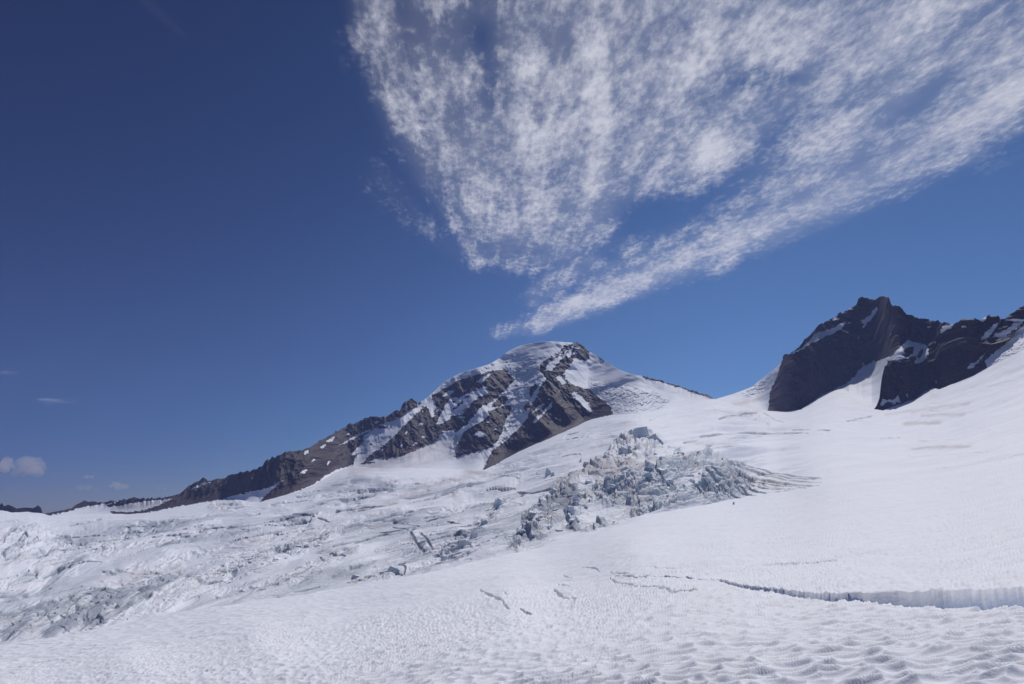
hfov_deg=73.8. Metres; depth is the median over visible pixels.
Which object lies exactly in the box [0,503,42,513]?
hills
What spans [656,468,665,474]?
serac
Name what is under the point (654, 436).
serac
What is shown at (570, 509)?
serac
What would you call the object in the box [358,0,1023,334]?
cloud
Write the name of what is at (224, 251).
sky
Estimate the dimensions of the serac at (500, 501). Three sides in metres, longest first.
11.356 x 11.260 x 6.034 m
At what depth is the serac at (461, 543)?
462.23 m
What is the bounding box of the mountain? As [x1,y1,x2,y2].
[46,341,712,515]
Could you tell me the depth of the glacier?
800.02 m
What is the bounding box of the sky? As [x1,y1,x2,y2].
[0,0,1023,513]
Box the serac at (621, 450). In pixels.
[618,447,627,455]
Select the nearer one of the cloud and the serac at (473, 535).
the serac at (473, 535)
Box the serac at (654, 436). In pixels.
[647,434,663,444]
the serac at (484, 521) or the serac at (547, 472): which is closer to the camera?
the serac at (484, 521)
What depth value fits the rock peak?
2191.98 m
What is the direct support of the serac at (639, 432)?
on the glacier
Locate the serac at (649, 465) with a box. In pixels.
[645,462,654,468]
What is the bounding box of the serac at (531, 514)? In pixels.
[527,511,536,519]
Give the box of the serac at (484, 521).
[480,519,487,524]
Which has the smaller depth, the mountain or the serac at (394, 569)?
the serac at (394, 569)
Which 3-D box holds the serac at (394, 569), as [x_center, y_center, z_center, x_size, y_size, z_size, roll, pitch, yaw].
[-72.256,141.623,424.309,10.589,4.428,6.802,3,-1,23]
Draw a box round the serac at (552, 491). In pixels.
[549,488,557,494]
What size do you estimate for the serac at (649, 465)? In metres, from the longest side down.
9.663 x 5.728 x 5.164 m
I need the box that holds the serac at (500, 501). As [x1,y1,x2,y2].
[495,498,503,508]
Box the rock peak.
[716,296,964,411]
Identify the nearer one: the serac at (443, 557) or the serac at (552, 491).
the serac at (443, 557)
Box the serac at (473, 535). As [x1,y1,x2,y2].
[470,533,477,538]
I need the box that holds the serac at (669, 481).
[666,479,673,484]
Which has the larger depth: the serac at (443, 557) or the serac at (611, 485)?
the serac at (611, 485)
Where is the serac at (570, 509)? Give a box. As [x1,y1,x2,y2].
[567,506,573,513]
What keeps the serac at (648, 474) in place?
on the glacier
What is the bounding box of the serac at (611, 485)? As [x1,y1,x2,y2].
[607,484,615,487]
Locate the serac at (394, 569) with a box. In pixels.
[388,566,404,573]
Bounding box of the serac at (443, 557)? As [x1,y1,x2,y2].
[440,555,446,561]
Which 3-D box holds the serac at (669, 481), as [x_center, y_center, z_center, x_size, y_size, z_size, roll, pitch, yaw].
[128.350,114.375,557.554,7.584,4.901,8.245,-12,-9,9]
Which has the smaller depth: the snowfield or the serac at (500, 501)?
the snowfield
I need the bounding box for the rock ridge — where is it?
[874,306,1023,409]
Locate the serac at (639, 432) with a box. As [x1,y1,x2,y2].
[632,426,648,441]
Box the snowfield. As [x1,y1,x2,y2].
[0,465,1023,683]
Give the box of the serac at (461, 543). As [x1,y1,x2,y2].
[454,540,466,549]
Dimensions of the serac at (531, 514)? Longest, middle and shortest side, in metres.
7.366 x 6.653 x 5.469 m
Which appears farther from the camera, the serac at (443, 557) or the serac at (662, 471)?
the serac at (662, 471)
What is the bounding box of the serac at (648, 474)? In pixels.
[645,473,652,476]
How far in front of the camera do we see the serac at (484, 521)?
562.58 m
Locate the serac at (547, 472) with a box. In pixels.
[545,468,550,476]
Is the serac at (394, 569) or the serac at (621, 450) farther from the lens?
the serac at (621, 450)
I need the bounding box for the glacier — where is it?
[0,350,1023,644]

